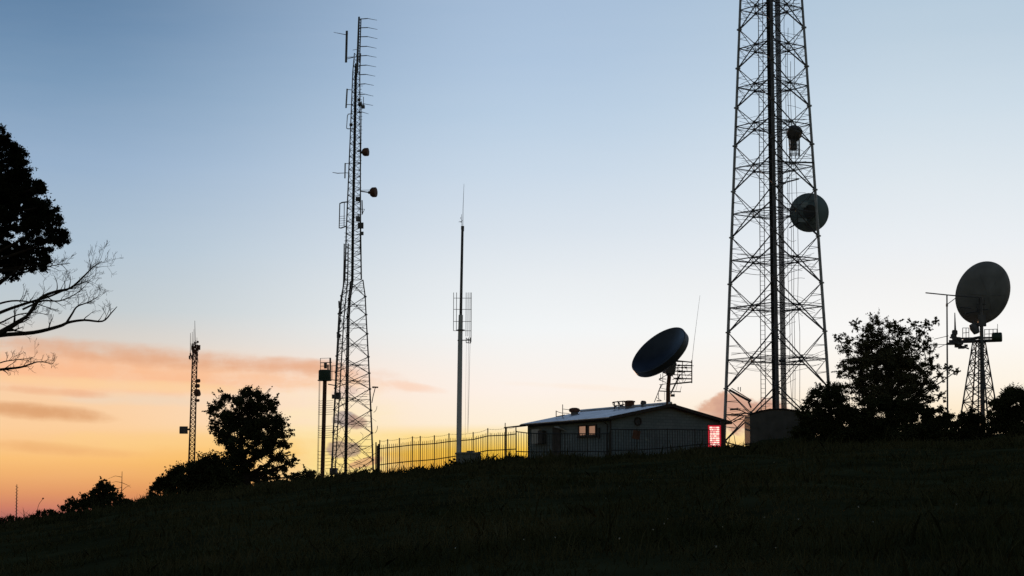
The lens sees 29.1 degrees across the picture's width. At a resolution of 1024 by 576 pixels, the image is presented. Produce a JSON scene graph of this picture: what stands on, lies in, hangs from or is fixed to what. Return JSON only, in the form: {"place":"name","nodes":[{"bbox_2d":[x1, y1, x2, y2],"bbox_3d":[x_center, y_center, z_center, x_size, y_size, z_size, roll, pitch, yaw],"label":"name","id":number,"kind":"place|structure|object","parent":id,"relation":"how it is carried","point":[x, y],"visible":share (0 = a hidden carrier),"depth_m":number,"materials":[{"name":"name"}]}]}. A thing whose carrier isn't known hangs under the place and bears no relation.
{"place":"outdoors","nodes":[
{"label":"outdoors","id":0,"kind":"place"},
{"bbox_2d":[0,418,1023,575],"bbox_3d":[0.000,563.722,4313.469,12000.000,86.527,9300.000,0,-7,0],"label":"ground","id":1,"kind":"structure","parent":0,"point":[751,500],"depth_m":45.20,"materials":[{"name":"green plant"}]},
{"bbox_2d":[0,514,25,523],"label":"shrub","id":2,"kind":"object","parent":1,"relation":"on","point":[2,519],"visible":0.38,"depth_m":117.17,"materials":[{"name":"green plant"}]},
{"bbox_2d":[15,486,17,516],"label":"distant mast","id":3,"kind":"object","parent":1,"relation":"on","point":[16,502],"visible":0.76,"depth_m":298.21,"materials":[{"name":"metal"}]},
{"bbox_2d":[30,508,58,519],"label":"shrub","id":4,"kind":"object","parent":1,"relation":"on","point":[43,512],"visible":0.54,"depth_m":117.15,"materials":[{"name":"green plant"}]},
{"bbox_2d":[0,123,122,375],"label":"tall tree","id":5,"kind":"object","parent":1,"relation":"on","point":[19,186],"visible":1,"depth_m":70.62,"materials":[{"name":"green plant"}]},
{"bbox_2d":[57,495,82,513],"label":"shrub","id":6,"kind":"object","parent":1,"relation":"on","point":[71,502],"visible":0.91,"depth_m":120.14,"materials":[{"name":"green plant"}]},
{"bbox_2d":[70,476,133,512],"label":"shrub","id":7,"kind":"object","parent":1,"relation":"on","point":[105,487],"visible":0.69,"depth_m":123.05,"materials":[{"name":"green plant"}]},
{"bbox_2d":[108,476,129,499],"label":"dead sapling","id":8,"kind":"object","parent":1,"relation":"on","point":[121,486],"visible":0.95,"depth_m":123.39,"materials":[{"name":"brown wood"}]},
{"bbox_2d":[146,461,194,497],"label":"shrub","id":9,"kind":"object","parent":1,"relation":"on","point":[173,477],"visible":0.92,"depth_m":128.14,"materials":[{"name":"green plant"}]},
{"bbox_2d":[179,333,200,461],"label":"lattice mast","id":10,"kind":"object","parent":1,"relation":"on","point":[194,348],"visible":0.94,"depth_m":174.95,"materials":[{"name":"metal"}]},
{"bbox_2d":[173,449,244,492],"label":"shrub","id":11,"kind":"object","parent":1,"relation":"on","point":[209,470],"visible":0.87,"depth_m":128.86,"materials":[{"name":"green plant"}]},
{"bbox_2d":[201,385,299,485],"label":"broadleaf tree","id":12,"kind":"object","parent":1,"relation":"on","point":[250,404],"visible":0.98,"depth_m":130.36,"materials":[{"name":"green plant"}]},
{"bbox_2d":[289,466,319,480],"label":"shrub","id":13,"kind":"object","parent":1,"relation":"on","point":[303,472],"visible":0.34,"depth_m":135.26,"materials":[{"name":"green plant"}]},
{"bbox_2d":[317,358,337,476],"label":"platform pole","id":14,"kind":"object","parent":1,"relation":"on","point":[324,376],"visible":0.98,"depth_m":140.86,"materials":[{"name":"metal"}]},
{"bbox_2d":[330,17,377,474],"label":"lattice tower","id":15,"kind":"structure","parent":1,"relation":"on","point":[373,192],"depth_m":144.86,"materials":[{"name":"metal"}]},
{"bbox_2d":[352,464,379,472],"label":"shrub","id":16,"kind":"object","parent":1,"relation":"on","point":[370,469],"visible":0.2,"depth_m":129.38,"materials":[{"name":"green plant"}]},
{"bbox_2d":[375,426,516,472],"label":"palisade fence","id":17,"kind":"object","parent":1,"relation":"on","point":[377,456],"visible":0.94,"depth_m":130.80,"materials":[{"name":"metal"}]},
{"bbox_2d":[444,458,459,464],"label":"shrub","id":18,"kind":"object","parent":1,"relation":"on","point":[452,461],"visible":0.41,"depth_m":127.44,"materials":[{"name":"green plant"}]},
{"bbox_2d":[453,192,471,451],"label":"antenna pole","id":19,"kind":"object","parent":1,"relation":"on","point":[460,330],"visible":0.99,"depth_m":130.38,"materials":[{"name":"grey metal"}]},
{"bbox_2d":[455,451,480,462],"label":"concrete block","id":20,"kind":"object","parent":1,"relation":"on","point":[462,455],"visible":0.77,"depth_m":127.92,"materials":[{"name":"concrete"}]},
{"bbox_2d":[504,402,731,458],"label":"block house","id":21,"kind":"structure","parent":1,"relation":"on","point":[662,415],"depth_m":132.68,"materials":[{"name":"metal"}]},
{"bbox_2d":[552,427,560,456],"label":"door","id":22,"kind":"structure","parent":21,"relation":"in","point":[554,430],"depth_m":134.80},
{"bbox_2d":[556,404,569,416],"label":"roof antenna","id":23,"kind":"object","parent":21,"relation":"on","point":[562,415],"visible":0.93,"depth_m":137.94,"materials":[{"name":"metal"}]},
{"bbox_2d":[569,408,579,414],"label":"roof vent","id":24,"kind":"object","parent":21,"relation":"on","point":[573,411],"visible":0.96,"depth_m":138.70,"materials":[{"name":"metal"}]},
{"bbox_2d":[576,425,586,437],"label":"window","id":25,"kind":"structure","parent":21,"relation":"in","point":[581,428],"depth_m":132.42,"materials":[{"name":"glass"}]},
{"bbox_2d":[586,424,596,436],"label":"window","id":26,"kind":"structure","parent":21,"relation":"in","point":[591,428],"depth_m":131.39,"materials":[{"name":"glass"}]},
{"bbox_2d":[612,401,624,408],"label":"roof antenna","id":27,"kind":"object","parent":21,"relation":"on","point":[618,405],"visible":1,"depth_m":136.81,"materials":[{"name":"metal"}]},
{"bbox_2d":[624,400,634,407],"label":"roof vent","id":28,"kind":"object","parent":21,"relation":"on","point":[629,403],"visible":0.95,"depth_m":135.95,"materials":[{"name":"metal"}]},
{"bbox_2d":[632,298,699,403],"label":"satellite dish","id":29,"kind":"object","parent":21,"relation":"on","point":[661,352],"visible":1,"depth_m":133.01,"materials":[{"name":"metal"}]},
{"bbox_2d":[707,419,724,446],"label":"light panel","id":30,"kind":"object","parent":21,"relation":"attached to","point":[716,431],"visible":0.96,"depth_m":128.06,"materials":[{"name":"plastic"}]},
{"bbox_2d":[516,428,722,458],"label":"palisade fence","id":31,"kind":"object","parent":1,"relation":"on","point":[610,450],"visible":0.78,"depth_m":126.82,"materials":[{"name":"metal"}]},
{"bbox_2d":[632,430,640,451],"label":"sign board","id":32,"kind":"object","parent":1,"relation":"on","point":[636,435],"visible":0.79,"depth_m":126.57,"materials":[{"name":"metal"}]},
{"bbox_2d":[744,408,801,444],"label":"equipment shelter","id":33,"kind":"object","parent":1,"relation":"on","point":[763,424],"visible":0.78,"depth_m":140.87,"materials":[{"name":"concrete"}]},
{"bbox_2d":[723,0,829,445],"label":"lattice tower","id":34,"kind":"structure","parent":1,"relation":"on","point":[809,212],"depth_m":147.55,"materials":[{"name":"metal"}]},
{"bbox_2d":[786,380,862,443],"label":"shrub","id":35,"kind":"object","parent":1,"relation":"on","point":[822,420],"visible":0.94,"depth_m":133.49,"materials":[{"name":"green plant"}]},
{"bbox_2d":[843,394,929,443],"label":"shrub","id":36,"kind":"object","parent":1,"relation":"on","point":[903,418],"visible":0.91,"depth_m":132.53,"materials":[{"name":"green plant"}]},
{"bbox_2d":[831,309,960,413],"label":"broadleaf tree","id":37,"kind":"object","parent":1,"relation":"on","point":[895,364],"visible":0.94,"depth_m":135.97,"materials":[{"name":"green plant"}]},
{"bbox_2d":[912,404,967,441],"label":"shrub","id":38,"kind":"object","parent":1,"relation":"on","point":[932,426],"visible":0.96,"depth_m":132.33,"materials":[{"name":"green plant"}]},
{"bbox_2d":[925,292,978,411],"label":"antenna pole","id":39,"kind":"object","parent":1,"relation":"on","point":[947,295],"visible":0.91,"depth_m":135.64,"materials":[{"name":"metal"}]},
{"bbox_2d":[936,261,1010,433],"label":"satellite dish","id":40,"kind":"object","parent":1,"relation":"on","point":[987,283],"visible":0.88,"depth_m":138.80,"materials":[{"name":"metal"}]},
{"bbox_2d":[953,407,995,441],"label":"shrub","id":41,"kind":"object","parent":1,"relation":"on","point":[973,419],"visible":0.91,"depth_m":132.74,"materials":[{"name":"green plant"}]},
{"bbox_2d":[985,382,1023,436],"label":"shrub","id":42,"kind":"object","parent":1,"relation":"on","point":[1008,408],"visible":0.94,"depth_m":130.56,"materials":[{"name":"green plant"}]},
{"bbox_2d":[0,0,1023,520],"label":"sky","id":43,"kind":"structure","parent":0,"point":[587,144],"materials":[{"name":"blue"}]}
]}

